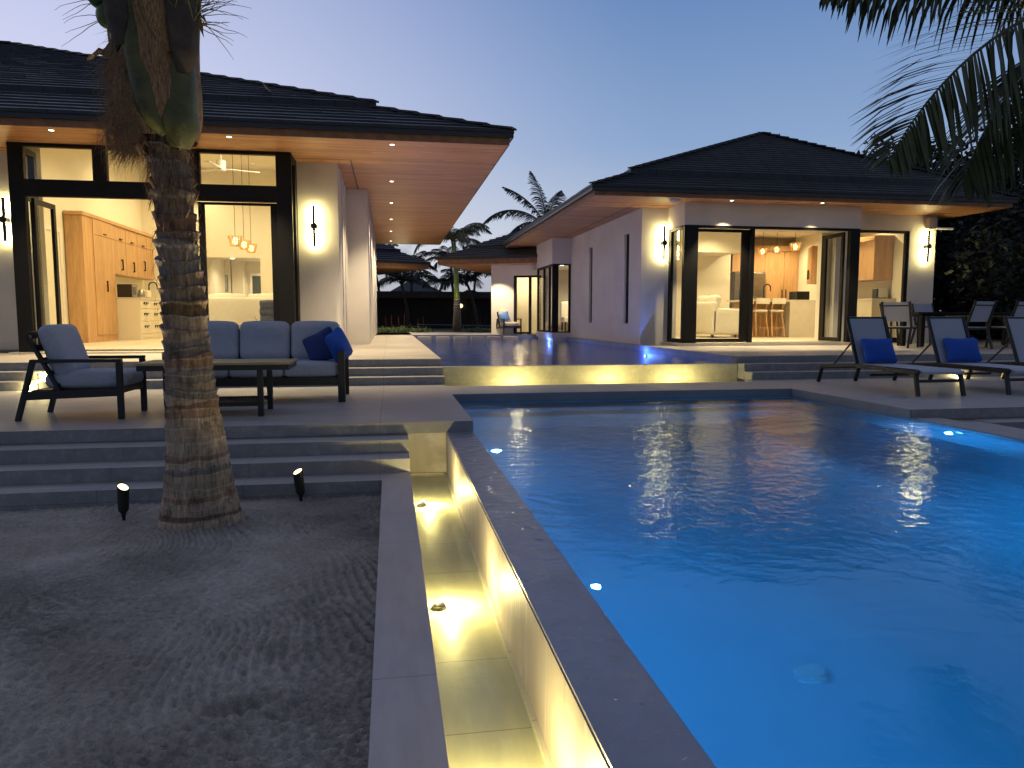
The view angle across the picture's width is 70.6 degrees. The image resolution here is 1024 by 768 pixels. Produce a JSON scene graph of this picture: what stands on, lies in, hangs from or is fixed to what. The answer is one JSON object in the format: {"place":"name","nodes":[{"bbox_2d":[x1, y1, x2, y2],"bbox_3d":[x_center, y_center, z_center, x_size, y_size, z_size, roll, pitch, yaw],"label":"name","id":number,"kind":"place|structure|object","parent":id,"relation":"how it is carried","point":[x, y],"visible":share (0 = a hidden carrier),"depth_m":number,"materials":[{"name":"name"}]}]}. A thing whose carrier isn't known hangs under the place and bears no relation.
{"place":"outdoors","nodes":[
{"label":"outdoors","id":0,"kind":"place"},
{"bbox_2d":[0,495,380,767],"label":"sand","id":1,"kind":"structure","parent":0,"point":[137,638],"depth_m":3.68,"materials":[{"name":"sand"}]},
{"bbox_2d":[117,482,128,520],"bbox_3d":[-3.111,0.952,5.795,0.089,0.323,0.088,-1,5,-10],"label":"garden spotlight","id":2,"kind":"object","parent":1,"relation":"on","point":[123,497],"visible":0.97,"depth_m":5.77,"materials":[{"name":"black metal"}]},
{"bbox_2d":[55,0,248,531],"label":"coconut palm","id":3,"kind":"object","parent":1,"relation":"on","point":[151,49],"visible":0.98,"depth_m":5.39,"materials":[{"name":"brown plant"}]},
{"bbox_2d":[293,467,304,501],"bbox_3d":[-1.881,0.900,6.385,0.101,0.320,0.088,-1,5,-10],"label":"garden spotlight","id":4,"kind":"object","parent":1,"relation":"on","point":[298,477],"visible":0.95,"depth_m":6.35,"materials":[{"name":"black metal"}]},
{"bbox_2d":[0,333,444,390],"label":"terrace","id":5,"kind":"structure","parent":0,"point":[397,359],"depth_m":12.07,"materials":[{"name":"stone"}]},
{"bbox_2d":[0,40,516,353],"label":"house","id":6,"kind":"structure","parent":0,"point":[338,162],"depth_m":15.08,"materials":[{"name":"paint"}]},
{"bbox_2d":[0,198,9,241],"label":"wall lamp","id":7,"kind":"object","parent":6,"relation":"attached to","point":[4,219],"visible":1,"depth_m":14.35,"materials":[{"name":"black metal"}]},
{"bbox_2d":[31,198,61,343],"bbox_3d":[-9.265,-2.160,14.438,0.060,2.910,0.900,-1,5,-10],"label":"glass door","id":8,"kind":"structure","parent":6,"relation":"in","point":[34,202],"depth_m":14.13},
{"bbox_2d":[63,210,154,342],"bbox_3d":[-11.455,-2.950,21.011,0.475,3.310,5.600,-1,5,-10],"label":"kitchen cupboard","id":9,"kind":"object","parent":6,"relation":"on","point":[101,253],"visible":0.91,"depth_m":19.15,"materials":[{"name":"brown wood"}]},
{"bbox_2d":[116,297,161,339],"bbox_3d":[-11.197,-1.932,21.406,1.085,1.210,1.935,-1,5,-10],"label":"drawer unit","id":10,"kind":"object","parent":6,"relation":"on","point":[138,318],"visible":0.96,"depth_m":20.55,"materials":[{"name":"wood"}]},
{"bbox_2d":[117,284,137,296],"bbox_3d":[-10.981,-2.658,20.670,0.409,0.368,0.480,-1,5,-10],"label":"microwave","id":11,"kind":"object","parent":10,"relation":"on","point":[126,290],"visible":0.79,"depth_m":20.44,"materials":[{"name":"metal"}]},
{"bbox_2d":[201,154,259,172],"bbox_3d":[-7.391,-6.000,18.402,1.689,1.050,1.581,-1,5,-10],"label":"ceiling fan","id":12,"kind":"object","parent":6,"relation":"hanging from","point":[220,165],"visible":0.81,"depth_m":18.52,"materials":[{"name":"white plastic"}]},
{"bbox_2d":[228,155,241,246],"bbox_3d":[-6.656,-4.588,17.291,0.339,2.558,0.336,-1,5,-10],"label":"pendant lamp","id":13,"kind":"object","parent":6,"relation":"hanging from","point":[235,241],"visible":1,"depth_m":17.33,"materials":[{"name":"white metal"}]},
{"bbox_2d":[198,202,279,320],"bbox_3d":[-5.482,-2.177,14.617,1.520,2.915,0.060,-1,5,-10],"label":"glass door","id":14,"kind":"structure","parent":6,"relation":"in","point":[273,207],"depth_m":14.56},
{"bbox_2d":[208,293,272,327],"bbox_3d":[-7.099,-1.793,19.522,2.500,1.286,1.020,-1,5,-10],"label":"kitchen island","id":15,"kind":"object","parent":6,"relation":"on","point":[239,309],"visible":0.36,"depth_m":18.98,"materials":[{"name":"white stone"}]},
{"bbox_2d":[239,161,250,249],"bbox_3d":[-6.983,-4.927,18.732,0.339,2.848,0.336,-1,5,-10],"label":"pendant lamp","id":16,"kind":"object","parent":6,"relation":"hanging from","point":[244,244],"visible":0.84,"depth_m":18.80,"materials":[{"name":"glass"}]},
{"bbox_2d":[247,157,256,252],"bbox_3d":[-7.321,-5.251,20.172,0.339,3.148,0.336,-1,5,-10],"label":"pendant lamp","id":17,"kind":"object","parent":6,"relation":"hanging from","point":[251,249],"visible":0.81,"depth_m":20.24,"materials":[{"name":"white metal"}]},
{"bbox_2d":[252,276,260,293],"bbox_3d":[-10.053,-3.156,28.831,0.510,2.280,0.050,-1,5,-10],"label":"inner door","id":18,"kind":"structure","parent":6,"relation":"in","point":[256,280],"depth_m":28.72,"materials":[{"name":"grey"}]},
{"bbox_2d":[310,205,317,245],"bbox_3d":[-4.208,-3.354,15.380,0.136,0.850,0.190,-1,5,-10],"label":"wall lamp","id":19,"kind":"object","parent":6,"relation":"attached to","point":[313,226],"visible":1,"depth_m":15.32,"materials":[{"name":"black metal"}]},
{"bbox_2d":[376,244,430,274],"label":"pool house","id":20,"kind":"structure","parent":0,"point":[390,259],"depth_m":38.18,"materials":[{"name":"white paint"}]},
{"bbox_2d":[368,479,448,767],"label":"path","id":21,"kind":"structure","parent":0,"point":[406,726],"depth_m":3.19,"materials":[{"name":"concrete"}]},
{"bbox_2d":[376,332,535,334],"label":"walkway","id":22,"kind":"structure","parent":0,"point":[449,333],"depth_m":31.51,"materials":[{"name":"stone"}]},
{"bbox_2d":[436,231,567,333],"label":"pool house","id":23,"kind":"structure","parent":22,"relation":"on","point":[513,283],"depth_m":29.91,"materials":[{"name":"white paint"}]},
{"bbox_2d":[514,275,540,333],"bbox_3d":[0.649,-3.274,29.903,1.170,2.400,0.110,2,6,16],"label":"glass door","id":24,"kind":"structure","parent":23,"relation":"in","point":[525,276],"depth_m":29.86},
{"bbox_2d":[496,310,521,334],"bbox_3d":[-0.151,-2.570,30.035,0.796,1.025,1.083,-2,6,-19],"label":"armchair","id":25,"kind":"object","parent":22,"relation":"on","point":[504,324],"visible":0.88,"depth_m":29.66,"materials":[{"name":"fabric"}]},
{"bbox_2d":[499,311,509,322],"bbox_3d":[-0.317,-2.768,29.855,0.490,0.484,0.219,0,5,5],"label":"throw pillow","id":26,"kind":"object","parent":25,"relation":"on","point":[505,316],"visible":0.95,"depth_m":29.79,"materials":[{"name":"fabric"}]},
{"bbox_2d":[411,475,544,767],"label":"trough floor","id":27,"kind":"structure","parent":0,"point":[487,724],"depth_m":3.58,"materials":[{"name":"stone"}]},
{"bbox_2d":[410,472,553,767],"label":"trough kerb","id":28,"kind":"structure","parent":27,"relation":"on","point":[544,752],"depth_m":3.63,"materials":[{"name":"stone"}]},
{"bbox_2d":[446,433,609,767],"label":"weir wall","id":29,"kind":"structure","parent":27,"relation":"on","point":[569,738],"depth_m":3.09,"materials":[{"name":"stone"}]},
{"bbox_2d":[447,431,715,767],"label":"weir cap","id":30,"kind":"object","parent":29,"relation":"on","point":[633,718],"visible":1,"depth_m":2.66,"materials":[{"name":"stone"}]},
{"bbox_2d":[447,431,555,579],"bbox_3d":[0.321,0.986,2.485,0.278,0.001,10.595,-1,5,-10],"label":"weir film","id":31,"kind":"object","parent":30,"relation":"on","point":[485,470],"visible":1,"depth_m":5.96,"materials":[{"name":"liquid"}]},
{"label":"trough water","id":32,"kind":"structure","parent":27,"relation":"on","visible":0},
{"bbox_2d":[431,598,446,611],"bbox_3d":[-0.421,1.265,4.170,0.090,0.063,0.090,-1,5,-10],"label":"trough light","id":33,"kind":"object","parent":32,"relation":"on","point":[439,605],"visible":1,"depth_m":4.15,"materials":[{"name":"metal"}]},
{"bbox_2d":[0,376,1023,443],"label":"patio","id":34,"kind":"structure","parent":0,"point":[361,410],"depth_m":8.91,"materials":[{"name":"stone"}]},
{"bbox_2d":[14,324,147,421],"bbox_3d":[-4.768,-0.151,8.041,1.083,1.025,0.796,-1,5,-10],"label":"armchair","id":35,"kind":"object","parent":34,"relation":"on","point":[72,373],"visible":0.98,"depth_m":7.74,"materials":[{"name":"fabric"}]},
{"bbox_2d":[133,358,297,417],"bbox_3d":[-3.329,0.035,8.285,1.630,0.600,0.730,-1,5,-10],"label":"coffee table","id":36,"kind":"object","parent":34,"relation":"on","point":[261,365],"visible":0.6,"depth_m":8.01,"materials":[{"name":"brown wood"}]},
{"bbox_2d":[162,321,348,401],"bbox_3d":[-3.338,-0.319,9.667,2.210,1.049,1.050,-1,5,-10],"label":"outdoor sofa","id":37,"kind":"object","parent":34,"relation":"on","point":[260,340],"visible":0.5,"depth_m":9.77,"materials":[{"name":"fabric"}]},
{"bbox_2d":[303,327,332,360],"bbox_3d":[-2.553,-0.496,9.686,0.555,0.543,0.252,0,5,4],"label":"throw pillow","id":38,"kind":"object","parent":37,"relation":"on","point":[316,347],"visible":0.71,"depth_m":9.60,"materials":[{"name":"blue fabric"}]},
{"bbox_2d":[325,327,352,361],"bbox_3d":[-2.311,-0.514,9.665,0.245,0.494,0.510,1,5,13],"label":"throw pillow","id":39,"kind":"object","parent":37,"relation":"on","point":[336,339],"visible":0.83,"depth_m":9.54,"materials":[{"name":"blue fabric"}]},
{"bbox_2d":[817,316,965,396],"bbox_3d":[5.806,-0.489,11.245,0.775,1.120,2.448,-1,5,-10],"label":"sun lounger","id":40,"kind":"object","parent":34,"relation":"on","point":[858,328],"visible":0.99,"depth_m":11.46,"materials":[{"name":"fabric"}]},
{"bbox_2d":[860,338,897,362],"bbox_3d":[5.802,-0.529,11.446,0.584,0.384,0.244,-1,5,-13],"label":"throw pillow","id":41,"kind":"object","parent":40,"relation":"on","point":[877,350],"visible":1,"depth_m":11.36,"materials":[{"name":"blue fabric"}]},
{"bbox_2d":[892,316,1023,394],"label":"sun lounger","id":42,"kind":"object","parent":34,"relation":"on","point":[940,329],"visible":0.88,"depth_m":11.74,"materials":[{"name":"fabric"}]},
{"bbox_2d":[943,338,981,361],"bbox_3d":[7.281,-0.551,11.693,0.584,0.384,0.244,0,5,-5],"label":"throw pillow","id":43,"kind":"object","parent":42,"relation":"on","point":[964,349],"visible":1,"depth_m":11.62,"materials":[{"name":"blue fabric"}]},
{"bbox_2d":[966,316,1023,378],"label":"sun lounger","id":44,"kind":"object","parent":34,"relation":"on","point":[1015,328],"visible":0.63,"depth_m":12.06,"materials":[{"name":"fabric"}]},
{"bbox_2d":[0,0,1023,291],"label":"sky","id":45,"kind":"structure","parent":0,"point":[591,90],"materials":[{"name":"blue"}]},
{"bbox_2d":[560,301,567,330],"bbox_3d":[2.274,-2.659,28.263,0.650,1.170,0.685,-1,5,-10],"label":"lounge chair","id":46,"kind":"object","parent":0,"point":[564,311],"visible":0.44,"depth_m":28.39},
{"bbox_2d":[413,335,731,365],"bbox_3d":[0.051,-0.604,21.288,5.415,1.280,16.700,-1,5,-10],"label":"spa basin","id":47,"kind":"object","parent":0,"point":[708,356],"visible":0.15,"depth_m":21.31,"materials":[{"name":"liquid"}]},
{"bbox_2d":[443,363,736,385],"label":"spa wall","id":48,"kind":"structure","parent":47,"relation":"attached to","point":[490,374],"depth_m":12.80,"materials":[{"name":"stone"}]},
{"bbox_2d":[416,338,730,366],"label":"spa water","id":49,"kind":"structure","parent":0,"point":[531,351],"depth_m":16.84,"materials":[{"name":"liquid"}]},
{"bbox_2d":[476,436,716,767],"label":"pool basin","id":50,"kind":"object","parent":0,"point":[621,636],"depth_m":6.16,"materials":[{"name":"paint"}]},
{"bbox_2d":[452,389,1023,440],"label":"pool band","id":51,"kind":"object","parent":50,"relation":"attached to","point":[884,409],"visible":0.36,"depth_m":10.63,"materials":[{"name":"stone"}]},
{"bbox_2d":[378,328,985,332],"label":"garden ground","id":52,"kind":"structure","parent":0,"point":[444,330],"depth_m":43.40,"materials":[{"name":"soil"}]},
{"bbox_2d":[377,270,436,328],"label":"palm tree","id":53,"kind":"object","parent":52,"relation":"on","point":[408,276],"visible":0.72,"depth_m":46.03,"materials":[{"name":"green plant"}]},
{"bbox_2d":[386,251,437,290],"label":"palm tree","id":54,"kind":"object","parent":52,"relation":"on","point":[420,255],"visible":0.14,"depth_m":52.63,"materials":[{"name":"green plant"}]},
{"bbox_2d":[391,282,442,291],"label":"house","id":55,"kind":"structure","parent":52,"relation":"on","point":[416,286],"depth_m":78.58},
{"bbox_2d":[377,291,490,327],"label":"garage","id":56,"kind":"structure","parent":52,"relation":"on","point":[433,307],"depth_m":48.36,"materials":[{"name":"black"}]},
{"bbox_2d":[377,303,401,327],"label":"door","id":57,"kind":"structure","parent":56,"relation":"in","point":[384,310],"depth_m":48.05,"materials":[{"name":"black"}]},
{"bbox_2d":[411,303,445,327],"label":"door","id":58,"kind":"structure","parent":56,"relation":"in","point":[432,313],"depth_m":48.48,"materials":[{"name":"black"}]},
{"bbox_2d":[453,304,486,327],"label":"door","id":59,"kind":"structure","parent":56,"relation":"in","point":[467,313],"depth_m":48.98,"materials":[{"name":"black"}]},
{"bbox_2d":[425,246,457,291],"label":"palm tree","id":60,"kind":"object","parent":52,"relation":"on","point":[440,251],"visible":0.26,"depth_m":54.20,"materials":[{"name":"green plant"}]},
{"bbox_2d":[418,272,470,291],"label":"palm tree","id":61,"kind":"object","parent":52,"relation":"on","point":[444,279],"visible":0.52,"depth_m":55.85,"materials":[{"name":"green plant"}]},
{"bbox_2d":[413,223,491,331],"bbox_3d":[-3.106,-5.516,36.854,4.223,5.820,4.088,-1,5,-10],"label":"royal palm","id":62,"kind":"object","parent":52,"relation":"on","point":[460,237],"visible":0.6,"depth_m":36.81,"materials":[{"name":"green plant"}]},
{"bbox_2d":[450,227,472,248],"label":"palm tree","id":63,"kind":"object","parent":52,"relation":"on","point":[455,232],"visible":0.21,"depth_m":60.83,"materials":[{"name":"green plant"}]},
{"bbox_2d":[438,268,490,328],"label":"palm tree","id":64,"kind":"object","parent":52,"relation":"on","point":[465,276],"visible":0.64,"depth_m":46.70,"materials":[{"name":"green plant"}]},
{"bbox_2d":[483,171,567,234],"bbox_3d":[1.920,-6.817,37.537,5.288,8.691,5.053,3,6,29],"label":"palm tree","id":65,"kind":"object","parent":52,"relation":"on","point":[545,210],"visible":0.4,"depth_m":37.69,"materials":[{"name":"green plant"}]},
{"bbox_2d":[459,395,1023,767],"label":"pool water","id":66,"kind":"structure","parent":0,"point":[789,581],"depth_m":3.60,"materials":[{"name":"liquid"}]},
{"bbox_2d":[502,132,1019,355],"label":"house","id":67,"kind":"structure","parent":0,"point":[600,240],"depth_m":18.86,"materials":[{"name":"white paint"}]},
{"bbox_2d":[537,264,570,332],"bbox_3d":[1.550,-3.204,27.359,0.670,2.460,2.760,-1,5,-10],"label":"bay window","id":68,"kind":"structure","parent":67,"relation":"in","point":[555,267],"depth_m":26.11,"materials":[{"name":"black metal"}]},
{"bbox_2d":[591,248,592,322],"bbox_3d":[2.644,-3.204,23.461,0.060,2.420,0.380,-1,5,-10],"label":"slit window","id":69,"kind":"structure","parent":67,"relation":"in","point":[591,248],"depth_m":23.58,"materials":[{"name":"black glass"}]},
{"bbox_2d":[626,234,628,323],"bbox_3d":[3.242,-2.891,19.919,0.060,2.450,0.430,-1,5,-10],"label":"slit window","id":70,"kind":"structure","parent":67,"relation":"in","point":[627,258],"depth_m":20.09,"materials":[{"name":"black glass"}]},
{"bbox_2d":[660,226,666,259],"bbox_3d":[3.909,-3.633,18.660,0.136,0.850,0.190,-1,5,-10],"label":"wall lamp","id":71,"kind":"object","parent":67,"relation":"attached to","point":[663,242],"visible":1,"depth_m":18.61,"materials":[{"name":"black metal"}]},
{"bbox_2d":[696,295,738,337],"bbox_3d":[6.502,-2.195,23.401,1.020,1.346,1.900,-1,5,-10],"label":"sofa","id":72,"kind":"object","parent":67,"relation":"on","point":[712,319],"visible":0.88,"depth_m":22.53,"materials":[{"name":"beige fabric"}]},
{"bbox_2d":[696,229,749,341],"bbox_3d":[5.271,-2.467,18.229,1.490,2.820,0.060,-1,5,-10],"label":"glass door","id":73,"kind":"structure","parent":67,"relation":"in","point":[745,234],"depth_m":18.29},
{"bbox_2d":[752,298,769,336],"bbox_3d":[7.895,-2.116,23.146,0.465,1.243,0.603,-1,5,-10],"label":"bar stool","id":74,"kind":"object","parent":67,"relation":"on","point":[763,301],"visible":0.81,"depth_m":22.95,"materials":[{"name":"brown wood"}]},
{"bbox_2d":[730,246,799,299],"bbox_3d":[9.117,-3.468,26.566,2.600,3.100,0.780,-1,5,-10],"label":"kitchen cupboard","id":75,"kind":"object","parent":67,"relation":"in","point":[780,270],"visible":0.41,"depth_m":26.25,"materials":[{"name":"brown wood"}]},
{"bbox_2d":[726,300,815,336],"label":"kitchen island","id":76,"kind":"structure","parent":67,"relation":"on","point":[798,318],"depth_m":23.29,"materials":[{"name":"white stone"}]},
{"bbox_2d":[789,291,809,299],"bbox_3d":[9.616,-2.944,24.208,0.450,0.298,0.512,-1,5,-10],"label":"microwave","id":77,"kind":"object","parent":76,"relation":"on","point":[799,295],"visible":0.6,"depth_m":23.98,"materials":[{"name":"metal"}]},
{"bbox_2d":[763,298,785,336],"bbox_3d":[8.416,-2.119,23.183,0.465,1.243,0.603,-1,5,-10],"label":"bar stool","id":78,"kind":"object","parent":67,"relation":"on","point":[779,301],"visible":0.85,"depth_m":23.00,"materials":[{"name":"brown wood"}]},
{"bbox_2d":[789,232,800,250],"bbox_3d":[8.380,-4.410,21.374,0.339,0.928,0.336,-1,5,-10],"label":"pendant lamp","id":79,"kind":"object","parent":67,"relation":"hanging from","point":[795,246],"visible":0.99,"depth_m":21.37,"materials":[{"name":"white metal"}]},
{"bbox_2d":[807,246,817,283],"bbox_3d":[10.262,-3.961,24.203,1.108,1.200,0.950,-1,5,-10],"label":"wall cabinet","id":80,"kind":"object","parent":67,"relation":"attached to","point":[812,265],"depth_m":23.70,"materials":[{"name":"brown wood"}]},
{"bbox_2d":[818,232,845,340],"bbox_3d":[8.500,-2.560,19.249,0.060,2.820,0.950,-1,5,-10],"label":"glass door","id":81,"kind":"structure","parent":67,"relation":"in","point":[824,253],"depth_m":19.43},
{"bbox_2d":[858,235,894,281],"bbox_3d":[10.817,-3.811,22.198,0.660,1.290,1.780,-1,5,-10],"label":"wall cabinet","id":82,"kind":"object","parent":67,"relation":"attached to","point":[876,258],"depth_m":21.40,"materials":[{"name":"brown wood"}]},
{"bbox_2d":[857,298,895,336],"bbox_3d":[10.774,-2.008,22.256,0.800,1.190,1.940,-1,5,-10],"label":"kitchen counter","id":83,"kind":"object","parent":67,"relation":"on","point":[870,307],"visible":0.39,"depth_m":21.33,"materials":[{"name":"stone"}]},
{"bbox_2d":[868,289,890,298],"bbox_3d":[10.992,-2.698,21.617,0.500,0.298,0.380,-1,5,-10],"label":"coffee machine","id":84,"kind":"object","parent":83,"relation":"on","point":[879,293],"visible":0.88,"depth_m":21.49,"materials":[{"name":"silver metal"}]},
{"bbox_2d":[860,230,909,339],"bbox_3d":[10.152,-2.710,19.968,1.600,3.008,0.100,-1,5,-10],"label":"window","id":85,"kind":"structure","parent":67,"relation":"in","point":[906,233],"depth_m":19.99,"materials":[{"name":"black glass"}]},
{"bbox_2d":[923,231,931,261],"bbox_3d":[11.433,-3.785,19.916,0.136,0.850,0.190,-1,5,-10],"label":"wall lamp","id":86,"kind":"object","parent":67,"relation":"attached to","point":[927,246],"visible":1,"depth_m":19.88,"materials":[{"name":"black metal"}]},
{"bbox_2d":[925,217,937,229],"bbox_3d":[11.514,-4.412,19.861,0.260,0.340,0.210,-1,5,-10],"label":"outdoor speaker","id":87,"kind":"object","parent":67,"relation":"attached to","point":[930,223],"visible":1,"depth_m":19.77},
{"bbox_2d":[570,337,1023,381],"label":"sun terrace","id":88,"kind":"structure","parent":0,"point":[779,362],"depth_m":13.64,"materials":[{"name":"stone"}]},
{"bbox_2d":[879,303,899,345],"bbox_3d":[9.986,-1.543,18.645,0.644,1.088,0.784,-1,5,-10],"label":"dining chair","id":89,"kind":"object","parent":88,"relation":"on","point":[897,335],"visible":0.18,"depth_m":18.28,"materials":[{"name":"black metal"}]},
{"bbox_2d":[881,301,919,347],"bbox_3d":[9.191,-1.403,17.131,0.784,1.088,0.644,-5,7,-44],"label":"dining chair","id":90,"kind":"object","parent":88,"relation":"on","point":[897,311],"visible":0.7,"depth_m":16.91,"materials":[{"name":"fabric"}]},
{"bbox_2d":[910,303,945,344],"bbox_3d":[10.955,-1.567,18.909,0.644,1.088,0.784,-1,5,-10],"label":"dining chair","id":91,"kind":"object","parent":88,"relation":"on","point":[922,307],"visible":0.41,"depth_m":19.16,"materials":[{"name":"fabric"}]},
{"bbox_2d":[899,312,1011,346],"bbox_3d":[11.251,-1.360,17.966,3.355,0.840,0.900,-1,5,-10],"label":"dining table","id":92,"kind":"object","parent":88,"relation":"on","point":[922,318],"visible":0.58,"depth_m":17.42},
{"bbox_2d":[946,301,997,348],"bbox_3d":[10.371,-1.335,16.402,0.644,1.088,0.784,-2,6,-17],"label":"dining chair","id":93,"kind":"object","parent":88,"relation":"on","point":[981,311],"visible":0.62,"depth_m":16.13,"materials":[{"name":"fabric"}]},
{"bbox_2d":[985,301,1023,347],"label":"dining chair","id":94,"kind":"object","parent":88,"relation":"on","point":[1018,310],"visible":0.45,"depth_m":16.53,"materials":[{"name":"black metal"}]},
{"bbox_3d":[-5.560,-1.208,16.465,0.591,0.685,0.500,-1,5,-10],"label":"laundry basket","id":95,"kind":"object","parent":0,"visible":0},
{"bbox_2d":[260,315,273,320],"bbox_3d":[-5.515,-1.474,16.448,0.407,0.198,0.200,-2,6,-21],"label":"rolled towel","id":96,"kind":"object","parent":95,"relation":"in","point":[266,318],"visible":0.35,"depth_m":16.35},
{"bbox_2d":[259,308,273,315],"bbox_3d":[-5.515,-1.643,16.433,0.408,0.207,0.210,0,5,-4],"label":"rolled towel","id":97,"kind":"object","parent":96,"relation":"on","point":[266,311],"visible":0.53,"depth_m":16.34,"materials":[{"name":"fabric"}]},
{"bbox_2d":[259,300,272,307],"bbox_3d":[-5.515,-1.812,16.417,0.407,0.198,0.200,-1,5,-15],"label":"rolled towel","id":98,"kind":"object","parent":97,"relation":"on","point":[266,303],"visible":0.56,"depth_m":16.33,"materials":[{"name":"fabric"}]},
{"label":"spa trough","id":99,"kind":"structure","parent":0,"visible":0},
{"bbox_2d":[445,379,744,385],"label":"spa trough water","id":100,"kind":"structure","parent":99,"relation":"in","point":[600,382],"depth_m":12.55,"materials":[{"name":"liquid"}]},
{"bbox_3d":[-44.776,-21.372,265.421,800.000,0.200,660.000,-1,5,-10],"label":"ground","id":101,"kind":"structure","parent":0,"visible":0},
{"bbox_2d":[0,435,410,510],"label":"patio steps","id":102,"kind":"structure","parent":101,"relation":"on","point":[42,476],"depth_m":6.73,"materials":[{"name":"stone"}]},
{"bbox_2d":[0,417,1023,472],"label":"patio base","id":103,"kind":"object","parent":101,"relation":"on","point":[427,452],"visible":0.08,"depth_m":7.67,"materials":[{"name":"stone"}]},
{"bbox_2d":[857,134,1023,302],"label":"broadleaf tree","id":104,"kind":"object","parent":101,"relation":"on","point":[950,222],"visible":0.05,"depth_m":25.08,"materials":[{"name":"green plant"}]},
{"bbox_2d":[932,267,1001,338],"bbox_3d":[18.763,-2.679,24.813,14.969,3.094,1.516,-1,5,-10],"label":"hedge","id":105,"kind":"object","parent":101,"relation":"on","point":[937,296],"visible":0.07,"depth_m":23.69,"materials":[{"name":"green plant"}]},
{"bbox_2d":[914,417,1023,439],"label":"deck steps","id":106,"kind":"structure","parent":101,"relation":"on","point":[1011,427],"depth_m":8.29,"materials":[{"name":"stone"}]},
{"bbox_2d":[933,183,1023,340],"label":"broadleaf tree","id":107,"kind":"object","parent":101,"relation":"on","point":[991,268],"visible":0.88,"depth_m":20.88,"materials":[{"name":"green plant"}]},
{"bbox_2d":[940,87,1023,231],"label":"broadleaf tree","id":108,"kind":"object","parent":101,"relation":"on","point":[1017,178],"visible":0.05,"depth_m":28.52,"materials":[{"name":"green plant"}]},
{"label":"planting bed","id":109,"kind":"structure","parent":101,"relation":"on","visible":0},
{"bbox_2d":[819,0,1023,207],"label":"coconut palm","id":110,"kind":"object","parent":109,"relation":"on","point":[979,176],"visible":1,"depth_m":6.30,"materials":[{"name":"green plant"}]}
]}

